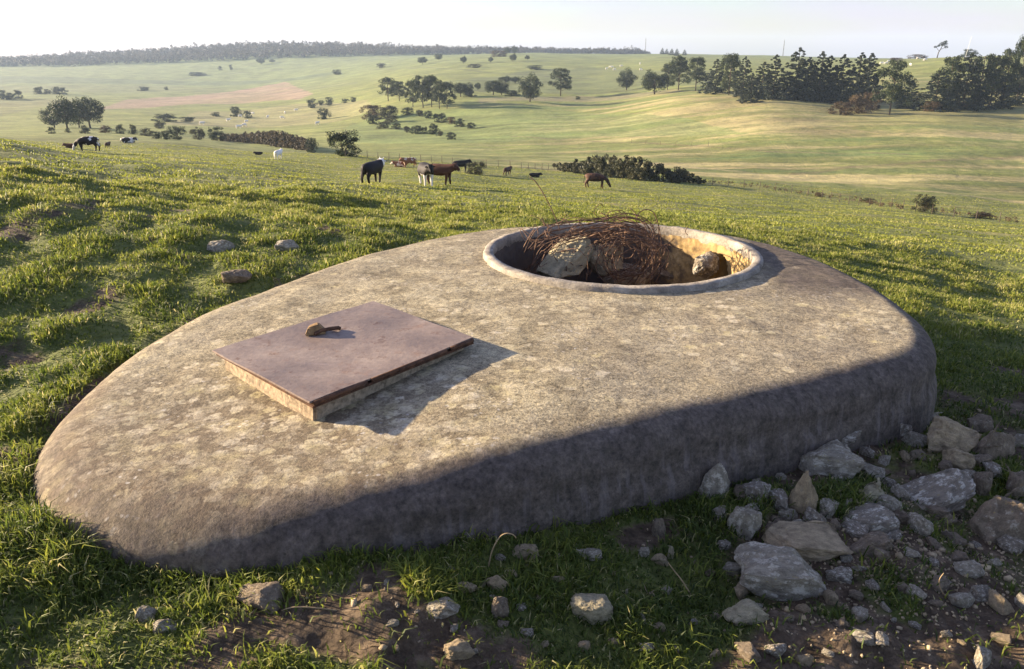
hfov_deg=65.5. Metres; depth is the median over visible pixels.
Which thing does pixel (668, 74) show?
pine tree
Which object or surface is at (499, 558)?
stone
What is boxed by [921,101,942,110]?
bush
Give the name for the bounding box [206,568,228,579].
stone
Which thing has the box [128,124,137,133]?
bush
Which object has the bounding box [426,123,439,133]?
bush
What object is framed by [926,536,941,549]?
stone
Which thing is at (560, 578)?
stone
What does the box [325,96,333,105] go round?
bush
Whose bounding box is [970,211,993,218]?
bush
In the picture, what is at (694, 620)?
stone
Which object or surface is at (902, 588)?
stone
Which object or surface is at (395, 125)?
bush
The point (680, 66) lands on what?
tree
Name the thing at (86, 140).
cow
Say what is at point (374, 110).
bush
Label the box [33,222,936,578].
concrete cistern
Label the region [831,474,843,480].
stone
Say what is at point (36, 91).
bush
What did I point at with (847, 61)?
spruce tree
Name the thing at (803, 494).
stone
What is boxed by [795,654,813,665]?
stone
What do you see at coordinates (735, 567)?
stone
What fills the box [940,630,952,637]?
stone
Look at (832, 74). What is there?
spruce tree
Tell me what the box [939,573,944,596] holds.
dry stalk
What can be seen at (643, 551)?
stone
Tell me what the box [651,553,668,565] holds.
stone
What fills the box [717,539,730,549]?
stone
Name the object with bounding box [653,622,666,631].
stone
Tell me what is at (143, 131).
bush
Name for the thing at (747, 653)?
stone
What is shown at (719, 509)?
stone
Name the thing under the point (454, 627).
stone
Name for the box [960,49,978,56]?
bush
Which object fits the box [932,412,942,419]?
stone
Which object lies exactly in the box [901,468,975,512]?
stone
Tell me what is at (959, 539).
stone
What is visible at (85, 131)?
bush
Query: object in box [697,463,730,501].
stone
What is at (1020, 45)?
pine tree
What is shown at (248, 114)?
bush
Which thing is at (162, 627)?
stone
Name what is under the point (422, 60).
broadleaf tree
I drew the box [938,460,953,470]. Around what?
stone
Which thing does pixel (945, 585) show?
stone
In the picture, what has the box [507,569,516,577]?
stone
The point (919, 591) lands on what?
stone
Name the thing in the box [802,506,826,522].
stone
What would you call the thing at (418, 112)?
bush
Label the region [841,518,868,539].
stone
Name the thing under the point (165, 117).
bush
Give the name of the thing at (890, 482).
stone
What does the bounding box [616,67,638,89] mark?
broadleaf tree
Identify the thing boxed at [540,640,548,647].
stone
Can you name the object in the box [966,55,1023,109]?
spruce tree
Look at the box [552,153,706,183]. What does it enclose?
hedge
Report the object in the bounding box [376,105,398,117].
bush
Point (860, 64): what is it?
spruce tree
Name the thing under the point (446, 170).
cow
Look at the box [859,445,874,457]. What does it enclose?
stone
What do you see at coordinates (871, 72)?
spruce tree
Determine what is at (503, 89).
broadleaf tree
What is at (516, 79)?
broadleaf tree
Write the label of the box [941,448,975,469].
stone
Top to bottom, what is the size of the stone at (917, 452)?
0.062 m
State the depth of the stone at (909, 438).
3.62 m
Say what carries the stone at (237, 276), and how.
on the ground at (958, 156)
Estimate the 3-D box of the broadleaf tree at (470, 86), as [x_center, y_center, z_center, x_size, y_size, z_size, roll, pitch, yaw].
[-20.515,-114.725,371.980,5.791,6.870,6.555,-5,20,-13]
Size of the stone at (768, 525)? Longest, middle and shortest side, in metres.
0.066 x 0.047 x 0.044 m
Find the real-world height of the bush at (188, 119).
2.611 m
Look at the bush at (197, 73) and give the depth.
1163.91 m
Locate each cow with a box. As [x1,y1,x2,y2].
[72,136,100,150]
[120,137,137,142]
[274,148,282,158]
[360,157,385,183]
[399,157,416,166]
[417,162,434,185]
[427,163,459,184]
[452,159,471,171]
[583,173,610,187]
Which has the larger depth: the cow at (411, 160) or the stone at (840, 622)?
the cow at (411, 160)
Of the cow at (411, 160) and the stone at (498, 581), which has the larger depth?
the cow at (411, 160)
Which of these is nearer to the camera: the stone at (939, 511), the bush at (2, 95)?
the stone at (939, 511)
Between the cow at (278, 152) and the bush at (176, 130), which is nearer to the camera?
the cow at (278, 152)
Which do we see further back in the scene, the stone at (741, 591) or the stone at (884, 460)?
the stone at (884, 460)
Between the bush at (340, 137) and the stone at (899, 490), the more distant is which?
the bush at (340, 137)
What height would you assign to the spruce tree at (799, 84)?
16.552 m
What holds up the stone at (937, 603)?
on the ground at (958, 156)
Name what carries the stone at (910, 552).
on the ground at (958, 156)
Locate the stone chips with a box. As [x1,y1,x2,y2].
[5,270,1023,668]
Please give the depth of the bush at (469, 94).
365.45 m
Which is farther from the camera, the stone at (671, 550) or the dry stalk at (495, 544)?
the stone at (671, 550)
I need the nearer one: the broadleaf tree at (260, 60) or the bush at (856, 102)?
the bush at (856, 102)
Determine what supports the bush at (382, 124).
on the ground at (958, 156)
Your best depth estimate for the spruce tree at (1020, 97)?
248.58 m
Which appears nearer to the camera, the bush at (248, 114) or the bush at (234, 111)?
the bush at (248, 114)
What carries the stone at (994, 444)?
on the ground at (958, 156)
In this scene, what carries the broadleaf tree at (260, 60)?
on the ground at (958, 156)
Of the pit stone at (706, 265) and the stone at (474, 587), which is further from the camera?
the pit stone at (706, 265)
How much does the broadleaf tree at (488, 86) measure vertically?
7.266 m
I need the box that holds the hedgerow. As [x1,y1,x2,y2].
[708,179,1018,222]
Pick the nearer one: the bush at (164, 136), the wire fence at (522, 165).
the wire fence at (522, 165)
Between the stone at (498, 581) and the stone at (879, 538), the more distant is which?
the stone at (879, 538)
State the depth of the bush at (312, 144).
175.54 m
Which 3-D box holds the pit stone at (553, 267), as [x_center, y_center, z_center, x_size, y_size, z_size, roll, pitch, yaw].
[0.398,-0.537,5.800,0.440,0.250,0.260,-39,35,-5]
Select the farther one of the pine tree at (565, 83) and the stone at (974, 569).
the pine tree at (565, 83)
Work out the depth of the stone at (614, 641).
2.37 m
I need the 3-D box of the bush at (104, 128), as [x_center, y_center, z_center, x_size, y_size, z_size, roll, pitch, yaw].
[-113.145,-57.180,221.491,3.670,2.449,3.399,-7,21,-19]
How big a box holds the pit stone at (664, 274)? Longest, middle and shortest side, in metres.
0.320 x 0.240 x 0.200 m
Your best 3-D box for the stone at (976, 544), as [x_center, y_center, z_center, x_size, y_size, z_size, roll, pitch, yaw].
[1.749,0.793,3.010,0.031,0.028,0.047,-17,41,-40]
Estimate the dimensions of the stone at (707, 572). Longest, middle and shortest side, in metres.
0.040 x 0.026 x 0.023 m
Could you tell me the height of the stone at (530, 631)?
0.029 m
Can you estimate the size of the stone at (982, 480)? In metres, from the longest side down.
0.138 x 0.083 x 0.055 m
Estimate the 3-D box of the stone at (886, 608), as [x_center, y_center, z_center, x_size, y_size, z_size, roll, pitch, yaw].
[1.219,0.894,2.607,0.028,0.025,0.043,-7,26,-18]
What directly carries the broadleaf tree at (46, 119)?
on the ground at (958, 156)
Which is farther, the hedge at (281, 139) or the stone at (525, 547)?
the hedge at (281, 139)
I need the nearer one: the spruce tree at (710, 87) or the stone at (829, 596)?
the stone at (829, 596)
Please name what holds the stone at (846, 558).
on the ground at (958, 156)
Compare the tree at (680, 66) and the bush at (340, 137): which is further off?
the tree at (680, 66)
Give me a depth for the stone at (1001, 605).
2.62 m
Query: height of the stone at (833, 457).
0.161 m
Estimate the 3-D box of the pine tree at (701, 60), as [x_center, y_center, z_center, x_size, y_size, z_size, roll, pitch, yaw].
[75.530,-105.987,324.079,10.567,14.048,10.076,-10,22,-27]
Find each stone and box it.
[135,605,155,621]
[153,618,176,633]
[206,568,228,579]
[207,240,234,251]
[220,269,251,282]
[236,581,284,613]
[274,239,298,250]
[361,584,372,591]
[386,619,398,626]
[395,601,399,607]
[426,596,459,618]
[443,639,474,660]
[450,623,458,632]
[456,581,477,592]
[485,575,508,592]
[491,596,508,618]
[495,553,505,560]
[497,620,508,627]
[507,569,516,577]
[512,543,538,560]
[516,603,526,611]
[521,628,533,636]
[536,235,593,277]
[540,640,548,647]
[552,576,564,582]
[570,593,612,624]
[576,548,602,560]
[578,640,590,650]
[586,243,623,275]
[601,263,650,284]
[608,638,619,643]
[638,547,649,556]
[639,643,653,652]
[651,518,665,537]
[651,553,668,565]
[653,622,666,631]
[658,267,673,279]
[662,585,671,594]
[667,545,674,558]
[689,618,697,624]
[693,251,719,278]
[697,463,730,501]
[705,568,714,576]
[710,611,721,619]
[710,648,719,657]
[712,505,730,521]
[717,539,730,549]
[722,598,768,625]
[723,562,740,575]
[727,506,761,539]
[733,484,744,500]
[734,541,826,600]
[734,641,761,662]
[735,582,749,599]
[742,481,770,502]
[743,502,763,510]
[761,520,853,561]
[764,643,786,658]
[765,522,775,528]
[769,488,787,510]
[770,514,787,522]
[775,473,786,479]
[778,508,797,521]
[783,614,794,621]
[788,470,817,513]
[795,604,810,612]
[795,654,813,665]
[798,439,864,479]
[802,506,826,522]
[819,498,839,518]
[821,648,833,657]
[822,589,839,605]
[825,566,852,583]
[829,518,840,530]
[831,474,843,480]
[835,616,846,627]
[840,554,852,561]
[841,430,861,445]
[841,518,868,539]
[842,502,899,532]
[847,625,875,645]
[849,530,893,557]
[849,590,863,599]
[851,606,867,622]
[852,566,873,570]
[858,462,884,480]
[858,477,884,502]
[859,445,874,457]
[863,536,890,565]
[865,579,880,592]
[875,631,888,645]
[876,494,902,510]
[878,455,890,465]
[879,601,891,612]
[881,477,896,486]
[886,528,901,540]
[890,483,910,500]
[893,509,909,523]
[895,582,908,593]
[897,573,906,580]
[899,423,912,438]
[900,450,910,461]
[901,431,927,447]
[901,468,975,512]
[903,547,920,557]
[906,583,926,598]
[907,512,933,536]
[908,470,915,476]
[908,621,921,629]
[909,449,926,460]
[925,505,949,518]
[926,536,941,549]
[927,416,981,453]
[927,599,943,607]
[929,554,938,566]
[930,575,951,592]
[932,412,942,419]
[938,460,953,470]
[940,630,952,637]
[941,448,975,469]
[941,513,961,525]
[941,531,967,545]
[947,592,974,607]
[950,550,969,561]
[953,560,984,578]
[957,639,966,645]
[963,469,974,478]
[965,484,1023,543]
[967,414,993,432]
[969,541,981,547]
[969,585,990,601]
[970,642,991,668]
[972,417,1015,459]
[973,471,992,495]
[974,454,992,468]
[982,461,1001,478]
[986,558,1002,567]
[988,589,1014,614]
[990,632,1010,644]
[992,463,1023,500]
[996,534,1023,554]
[1014,433,1023,447]
[1014,592,1023,610]
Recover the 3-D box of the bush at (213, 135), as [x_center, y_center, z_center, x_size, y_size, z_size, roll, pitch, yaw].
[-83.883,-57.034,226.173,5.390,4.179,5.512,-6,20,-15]
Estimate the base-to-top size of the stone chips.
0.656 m
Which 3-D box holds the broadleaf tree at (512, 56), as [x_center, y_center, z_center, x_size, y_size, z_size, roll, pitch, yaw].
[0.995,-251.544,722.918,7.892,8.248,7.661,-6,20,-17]
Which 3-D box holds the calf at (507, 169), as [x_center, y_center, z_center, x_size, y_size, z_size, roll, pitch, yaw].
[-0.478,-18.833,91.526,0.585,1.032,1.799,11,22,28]
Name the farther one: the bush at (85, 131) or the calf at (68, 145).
the bush at (85, 131)
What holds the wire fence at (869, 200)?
on the ground at (958, 156)
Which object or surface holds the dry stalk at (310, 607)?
on the ground at (958, 156)
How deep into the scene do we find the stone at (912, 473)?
3.39 m
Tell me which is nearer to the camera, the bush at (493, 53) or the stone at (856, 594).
the stone at (856, 594)
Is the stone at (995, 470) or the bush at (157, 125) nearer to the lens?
the stone at (995, 470)
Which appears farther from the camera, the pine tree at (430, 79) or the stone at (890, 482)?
the pine tree at (430, 79)
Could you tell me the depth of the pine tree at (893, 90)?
221.37 m
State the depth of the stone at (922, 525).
2.98 m
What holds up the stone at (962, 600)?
on the ground at (958, 156)
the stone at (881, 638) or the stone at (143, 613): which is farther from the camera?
the stone at (881, 638)
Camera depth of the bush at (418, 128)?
251.51 m
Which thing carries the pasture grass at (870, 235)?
on the ground at (958, 156)
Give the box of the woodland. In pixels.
[0,40,650,66]
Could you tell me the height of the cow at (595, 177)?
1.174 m
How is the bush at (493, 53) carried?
on the ground at (958, 156)
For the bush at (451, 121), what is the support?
on the ground at (958, 156)
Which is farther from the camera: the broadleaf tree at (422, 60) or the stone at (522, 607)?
the broadleaf tree at (422, 60)
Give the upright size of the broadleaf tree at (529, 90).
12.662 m
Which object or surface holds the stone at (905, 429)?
on the ground at (958, 156)
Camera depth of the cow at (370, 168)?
28.07 m
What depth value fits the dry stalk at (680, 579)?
2.60 m
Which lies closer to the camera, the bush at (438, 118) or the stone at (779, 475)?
the stone at (779, 475)
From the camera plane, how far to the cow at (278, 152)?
85.92 m
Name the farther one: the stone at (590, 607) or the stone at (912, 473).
the stone at (912, 473)
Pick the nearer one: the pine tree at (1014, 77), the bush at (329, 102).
the pine tree at (1014, 77)
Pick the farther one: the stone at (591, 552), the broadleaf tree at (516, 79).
the broadleaf tree at (516, 79)
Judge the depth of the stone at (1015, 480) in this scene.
3.32 m
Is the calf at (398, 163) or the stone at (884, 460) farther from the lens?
the calf at (398, 163)
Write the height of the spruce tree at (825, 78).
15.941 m
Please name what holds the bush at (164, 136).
on the ground at (958, 156)
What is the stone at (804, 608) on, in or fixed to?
on the ground at (958, 156)
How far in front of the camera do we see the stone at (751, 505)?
3.03 m
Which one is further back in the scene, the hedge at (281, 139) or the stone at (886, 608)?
the hedge at (281, 139)
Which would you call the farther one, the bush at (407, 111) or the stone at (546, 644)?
the bush at (407, 111)
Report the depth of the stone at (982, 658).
2.38 m
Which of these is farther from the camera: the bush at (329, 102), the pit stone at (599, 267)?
the bush at (329, 102)
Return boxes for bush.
[0,90,7,98]
[5,92,14,99]
[12,90,23,98]
[32,86,42,93]
[43,89,51,93]
[46,126,55,133]
[51,86,60,93]
[58,87,68,93]
[79,125,89,133]
[99,125,111,132]
[115,124,125,133]
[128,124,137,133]
[137,87,149,90]
[138,127,153,135]
[151,113,183,121]
[152,131,159,138]
[154,121,166,128]
[159,130,170,139]
[166,125,185,139]
[180,116,196,121]
[189,72,206,75]
[189,127,205,139]
[207,126,226,140]
[230,106,241,116]
[242,110,251,117]
[305,137,318,152]
[306,99,316,108]
[316,108,331,118]
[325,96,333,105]
[325,129,362,156]
[332,69,340,74]
[359,105,383,119]
[366,114,379,123]
[375,121,390,128]
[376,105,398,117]
[385,114,397,122]
[391,123,401,128]
[400,107,413,114]
[404,126,410,132]
[409,125,421,133]
[415,110,422,115]
[420,126,429,133]
[423,111,431,117]
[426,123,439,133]
[433,113,447,122]
[445,132,455,139]
[446,117,455,123]
[454,118,465,126]
[463,91,476,96]
[465,63,481,67]
[465,160,486,174]
[466,122,475,127]
[490,50,506,56]
[504,90,520,95]
[525,65,542,69]
[827,101,855,115]
[848,93,874,113]
[862,90,882,110]
[890,57,905,61]
[893,97,921,108]
[907,54,928,58]
[911,194,938,212]
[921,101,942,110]
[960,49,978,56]
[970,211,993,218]
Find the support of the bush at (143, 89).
on the ground at (958, 156)
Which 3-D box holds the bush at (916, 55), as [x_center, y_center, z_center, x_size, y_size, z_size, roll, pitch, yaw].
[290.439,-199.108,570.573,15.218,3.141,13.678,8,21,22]
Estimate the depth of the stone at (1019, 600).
2.63 m
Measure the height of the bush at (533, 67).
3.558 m
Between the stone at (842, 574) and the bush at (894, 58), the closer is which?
the stone at (842, 574)
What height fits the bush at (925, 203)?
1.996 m
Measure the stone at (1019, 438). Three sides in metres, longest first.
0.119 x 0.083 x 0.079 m
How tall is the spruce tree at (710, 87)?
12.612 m
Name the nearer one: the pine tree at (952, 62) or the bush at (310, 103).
the pine tree at (952, 62)
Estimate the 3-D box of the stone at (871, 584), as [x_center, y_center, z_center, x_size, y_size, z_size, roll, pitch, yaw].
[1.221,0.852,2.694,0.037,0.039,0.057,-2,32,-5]
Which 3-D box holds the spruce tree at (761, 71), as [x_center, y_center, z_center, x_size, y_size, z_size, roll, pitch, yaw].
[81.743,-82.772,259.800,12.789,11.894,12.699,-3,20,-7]
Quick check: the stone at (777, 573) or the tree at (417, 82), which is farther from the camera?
the tree at (417, 82)
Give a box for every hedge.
[219,130,313,150]
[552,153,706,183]
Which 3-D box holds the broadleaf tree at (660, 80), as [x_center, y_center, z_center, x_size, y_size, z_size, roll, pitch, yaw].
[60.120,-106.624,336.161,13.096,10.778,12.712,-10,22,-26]
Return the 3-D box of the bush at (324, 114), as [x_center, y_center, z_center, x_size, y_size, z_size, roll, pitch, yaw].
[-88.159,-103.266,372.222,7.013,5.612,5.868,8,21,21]
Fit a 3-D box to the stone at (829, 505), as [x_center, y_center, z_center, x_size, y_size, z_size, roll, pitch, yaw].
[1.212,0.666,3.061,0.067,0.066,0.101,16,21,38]
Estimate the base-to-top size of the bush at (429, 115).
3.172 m
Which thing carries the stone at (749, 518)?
on the ground at (958, 156)
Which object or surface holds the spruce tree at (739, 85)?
on the ground at (958, 156)
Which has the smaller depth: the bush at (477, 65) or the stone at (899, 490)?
the stone at (899, 490)
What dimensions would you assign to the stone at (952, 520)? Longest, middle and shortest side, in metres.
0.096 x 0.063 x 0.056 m
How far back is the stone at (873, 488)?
3.14 m
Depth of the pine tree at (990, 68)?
235.77 m
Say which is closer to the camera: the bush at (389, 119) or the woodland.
the bush at (389, 119)
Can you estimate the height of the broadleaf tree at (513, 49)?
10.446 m
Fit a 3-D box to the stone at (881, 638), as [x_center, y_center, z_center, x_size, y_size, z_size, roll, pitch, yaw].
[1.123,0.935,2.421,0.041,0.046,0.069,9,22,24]
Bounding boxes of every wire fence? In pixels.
[345,149,452,162]
[486,160,553,169]
[712,177,1019,221]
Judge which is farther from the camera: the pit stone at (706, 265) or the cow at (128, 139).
the cow at (128, 139)
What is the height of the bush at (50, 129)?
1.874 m
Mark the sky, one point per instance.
(883, 28)
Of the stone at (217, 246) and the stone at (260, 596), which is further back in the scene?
the stone at (217, 246)
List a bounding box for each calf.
[62,143,77,147]
[390,161,408,166]
[503,166,511,175]
[528,172,542,176]
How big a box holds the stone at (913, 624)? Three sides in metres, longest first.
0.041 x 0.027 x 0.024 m
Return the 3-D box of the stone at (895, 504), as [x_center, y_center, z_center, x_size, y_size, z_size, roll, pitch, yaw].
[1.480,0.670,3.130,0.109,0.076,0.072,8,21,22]
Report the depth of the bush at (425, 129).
252.07 m
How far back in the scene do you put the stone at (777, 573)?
2.64 m
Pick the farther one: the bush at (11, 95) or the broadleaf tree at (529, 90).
the bush at (11, 95)
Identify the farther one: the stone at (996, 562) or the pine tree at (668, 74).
the pine tree at (668, 74)
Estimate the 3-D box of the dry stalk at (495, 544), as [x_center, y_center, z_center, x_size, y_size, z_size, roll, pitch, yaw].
[-0.033,0.705,2.587,0.096,0.140,0.005,0,20,0]
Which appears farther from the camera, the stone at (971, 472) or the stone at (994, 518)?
the stone at (971, 472)
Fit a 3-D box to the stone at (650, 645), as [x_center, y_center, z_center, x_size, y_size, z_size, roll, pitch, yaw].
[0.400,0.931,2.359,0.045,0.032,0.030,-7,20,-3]
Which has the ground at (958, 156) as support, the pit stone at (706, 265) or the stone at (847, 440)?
the stone at (847, 440)
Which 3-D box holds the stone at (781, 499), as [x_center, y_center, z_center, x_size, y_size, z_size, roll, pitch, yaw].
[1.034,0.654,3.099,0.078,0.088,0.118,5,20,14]
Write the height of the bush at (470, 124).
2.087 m
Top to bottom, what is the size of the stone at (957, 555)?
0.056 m
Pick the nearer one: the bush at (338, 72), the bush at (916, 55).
the bush at (916, 55)
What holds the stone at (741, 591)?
on the ground at (958, 156)
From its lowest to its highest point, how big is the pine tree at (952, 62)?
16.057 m
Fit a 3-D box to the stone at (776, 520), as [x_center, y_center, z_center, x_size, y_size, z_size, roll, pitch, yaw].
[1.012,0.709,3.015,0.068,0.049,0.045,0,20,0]
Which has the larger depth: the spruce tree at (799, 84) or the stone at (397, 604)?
the spruce tree at (799, 84)
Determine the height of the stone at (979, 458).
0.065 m
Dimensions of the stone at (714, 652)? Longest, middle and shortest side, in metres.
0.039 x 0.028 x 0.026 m
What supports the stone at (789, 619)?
on the ground at (958, 156)
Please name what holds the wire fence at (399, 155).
on the ground at (958, 156)
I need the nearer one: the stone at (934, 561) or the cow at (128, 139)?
the stone at (934, 561)
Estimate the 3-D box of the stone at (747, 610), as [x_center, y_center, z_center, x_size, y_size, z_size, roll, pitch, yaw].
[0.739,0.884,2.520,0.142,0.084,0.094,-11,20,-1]
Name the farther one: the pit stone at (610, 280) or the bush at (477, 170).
the bush at (477, 170)
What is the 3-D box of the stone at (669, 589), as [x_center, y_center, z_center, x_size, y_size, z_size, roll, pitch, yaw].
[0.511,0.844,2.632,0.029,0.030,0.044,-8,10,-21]
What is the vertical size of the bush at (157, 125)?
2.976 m
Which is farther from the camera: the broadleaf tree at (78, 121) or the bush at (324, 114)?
the bush at (324, 114)
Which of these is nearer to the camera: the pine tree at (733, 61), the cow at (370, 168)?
the cow at (370, 168)
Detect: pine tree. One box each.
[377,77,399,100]
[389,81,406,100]
[404,80,420,102]
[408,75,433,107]
[419,74,439,106]
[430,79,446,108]
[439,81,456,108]
[548,68,571,95]
[660,63,676,89]
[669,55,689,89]
[685,56,708,90]
[718,53,741,94]
[870,60,916,114]
[931,55,969,94]
[934,40,947,57]
[961,53,1000,101]
[987,48,1023,95]
[1009,34,1023,105]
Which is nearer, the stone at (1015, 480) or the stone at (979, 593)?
the stone at (979, 593)
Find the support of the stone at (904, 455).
on the ground at (958, 156)
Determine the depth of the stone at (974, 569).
2.77 m
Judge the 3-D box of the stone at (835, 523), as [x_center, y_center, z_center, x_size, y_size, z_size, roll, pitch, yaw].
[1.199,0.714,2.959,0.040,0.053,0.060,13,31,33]
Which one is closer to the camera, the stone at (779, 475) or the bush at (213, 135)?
the stone at (779, 475)
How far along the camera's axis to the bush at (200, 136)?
217.28 m
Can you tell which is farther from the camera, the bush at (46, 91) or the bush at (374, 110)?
the bush at (46, 91)
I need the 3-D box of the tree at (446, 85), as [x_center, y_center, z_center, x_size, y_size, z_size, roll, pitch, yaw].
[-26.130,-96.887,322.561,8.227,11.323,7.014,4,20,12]
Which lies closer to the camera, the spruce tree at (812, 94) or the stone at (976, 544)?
the stone at (976, 544)
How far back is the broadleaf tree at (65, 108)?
248.52 m
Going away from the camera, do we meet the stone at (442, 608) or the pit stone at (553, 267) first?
the stone at (442, 608)
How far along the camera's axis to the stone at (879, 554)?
2.77 m
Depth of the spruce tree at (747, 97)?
246.18 m
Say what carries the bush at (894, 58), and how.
on the ground at (958, 156)
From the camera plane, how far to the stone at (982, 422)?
3.89 m
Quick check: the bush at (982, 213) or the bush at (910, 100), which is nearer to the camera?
the bush at (982, 213)
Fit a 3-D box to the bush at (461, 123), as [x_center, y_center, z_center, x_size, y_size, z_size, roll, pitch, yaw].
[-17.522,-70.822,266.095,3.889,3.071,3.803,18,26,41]
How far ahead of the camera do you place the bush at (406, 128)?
257.07 m
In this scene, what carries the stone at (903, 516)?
on the ground at (958, 156)
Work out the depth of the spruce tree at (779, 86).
254.02 m
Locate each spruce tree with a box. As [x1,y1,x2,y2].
[698,59,732,94]
[726,56,756,96]
[736,73,765,103]
[740,62,774,99]
[754,54,791,100]
[771,47,818,101]
[781,57,828,101]
[800,51,838,102]
[816,55,844,102]
[825,54,865,102]
[842,52,876,98]
[848,53,889,103]
[895,83,928,103]
[904,71,960,111]
[932,53,995,111]
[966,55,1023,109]
[1001,73,1023,105]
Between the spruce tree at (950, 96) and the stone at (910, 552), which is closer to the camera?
the stone at (910, 552)
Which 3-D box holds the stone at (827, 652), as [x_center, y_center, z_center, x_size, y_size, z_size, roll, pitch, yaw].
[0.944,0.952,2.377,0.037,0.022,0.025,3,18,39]
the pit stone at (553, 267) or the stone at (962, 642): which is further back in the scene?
the pit stone at (553, 267)
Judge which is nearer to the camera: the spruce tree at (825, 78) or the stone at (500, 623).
the stone at (500, 623)
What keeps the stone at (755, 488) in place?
on the ground at (958, 156)
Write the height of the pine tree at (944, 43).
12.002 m
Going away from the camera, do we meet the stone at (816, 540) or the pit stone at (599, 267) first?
the stone at (816, 540)
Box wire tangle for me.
[520,177,687,284]
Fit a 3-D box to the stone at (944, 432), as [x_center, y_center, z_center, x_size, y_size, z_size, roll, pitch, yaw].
[1.983,0.474,3.621,0.302,0.177,0.199,10,13,-29]
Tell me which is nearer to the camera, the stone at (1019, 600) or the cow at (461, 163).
the stone at (1019, 600)
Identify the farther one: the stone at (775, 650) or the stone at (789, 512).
the stone at (789, 512)
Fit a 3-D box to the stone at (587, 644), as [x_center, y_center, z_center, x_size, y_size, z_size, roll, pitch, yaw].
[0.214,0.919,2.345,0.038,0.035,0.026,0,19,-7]
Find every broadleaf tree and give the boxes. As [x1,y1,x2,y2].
[37,107,63,127]
[47,94,79,127]
[67,100,84,127]
[72,96,105,127]
[256,58,264,63]
[418,57,427,63]
[452,82,467,96]
[463,81,473,90]
[474,83,480,88]
[484,80,502,94]
[495,80,509,94]
[497,75,512,81]
[503,47,510,52]
[508,53,516,60]
[511,45,518,52]
[511,76,520,82]
[517,71,542,101]
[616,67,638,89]
[640,69,670,93]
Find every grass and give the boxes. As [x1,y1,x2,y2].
[0,138,1023,303]
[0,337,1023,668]
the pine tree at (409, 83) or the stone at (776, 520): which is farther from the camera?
the pine tree at (409, 83)
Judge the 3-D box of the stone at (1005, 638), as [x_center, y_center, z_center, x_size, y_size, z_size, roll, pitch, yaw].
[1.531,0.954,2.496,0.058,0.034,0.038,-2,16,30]
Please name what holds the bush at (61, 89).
on the ground at (958, 156)
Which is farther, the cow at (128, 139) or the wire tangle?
the cow at (128, 139)
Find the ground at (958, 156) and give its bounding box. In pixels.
[0,46,1023,668]
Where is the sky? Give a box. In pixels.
[0,0,1023,58]
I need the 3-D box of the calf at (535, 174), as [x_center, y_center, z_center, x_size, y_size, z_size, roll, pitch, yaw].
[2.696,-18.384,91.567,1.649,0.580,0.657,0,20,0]
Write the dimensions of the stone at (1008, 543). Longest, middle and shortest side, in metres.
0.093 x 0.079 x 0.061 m
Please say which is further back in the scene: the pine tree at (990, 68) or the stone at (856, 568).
the pine tree at (990, 68)
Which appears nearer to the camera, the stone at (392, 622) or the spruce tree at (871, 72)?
the stone at (392, 622)
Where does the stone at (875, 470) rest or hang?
on the ground at (958, 156)
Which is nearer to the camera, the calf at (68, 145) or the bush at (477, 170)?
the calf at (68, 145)
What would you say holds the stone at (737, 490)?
on the ground at (958, 156)
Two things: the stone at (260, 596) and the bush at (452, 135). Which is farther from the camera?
the bush at (452, 135)
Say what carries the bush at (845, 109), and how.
on the ground at (958, 156)
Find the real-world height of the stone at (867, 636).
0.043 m
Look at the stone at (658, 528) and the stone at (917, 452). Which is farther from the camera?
the stone at (917, 452)
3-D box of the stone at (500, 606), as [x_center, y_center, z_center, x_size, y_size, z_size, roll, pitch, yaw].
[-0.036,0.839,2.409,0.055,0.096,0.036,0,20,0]
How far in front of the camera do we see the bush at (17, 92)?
609.52 m
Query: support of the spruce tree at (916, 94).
on the ground at (958, 156)
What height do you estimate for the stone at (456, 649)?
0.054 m
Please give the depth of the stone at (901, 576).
2.72 m
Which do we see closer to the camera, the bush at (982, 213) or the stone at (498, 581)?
the stone at (498, 581)
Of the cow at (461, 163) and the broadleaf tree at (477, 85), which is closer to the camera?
the cow at (461, 163)
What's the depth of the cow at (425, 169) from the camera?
37.20 m
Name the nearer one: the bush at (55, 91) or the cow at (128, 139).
the cow at (128, 139)
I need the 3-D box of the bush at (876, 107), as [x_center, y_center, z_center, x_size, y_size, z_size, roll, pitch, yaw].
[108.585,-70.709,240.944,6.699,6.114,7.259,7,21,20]
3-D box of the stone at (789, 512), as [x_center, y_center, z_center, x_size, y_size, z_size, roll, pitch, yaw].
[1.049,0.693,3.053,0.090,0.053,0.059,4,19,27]
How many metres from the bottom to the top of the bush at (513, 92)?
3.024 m
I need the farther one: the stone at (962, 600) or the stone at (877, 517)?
the stone at (877, 517)
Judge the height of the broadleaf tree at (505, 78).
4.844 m
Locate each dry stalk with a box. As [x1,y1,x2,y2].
[281,606,336,610]
[488,533,515,565]
[668,562,690,594]
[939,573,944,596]
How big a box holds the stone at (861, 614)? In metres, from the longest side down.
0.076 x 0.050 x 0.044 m

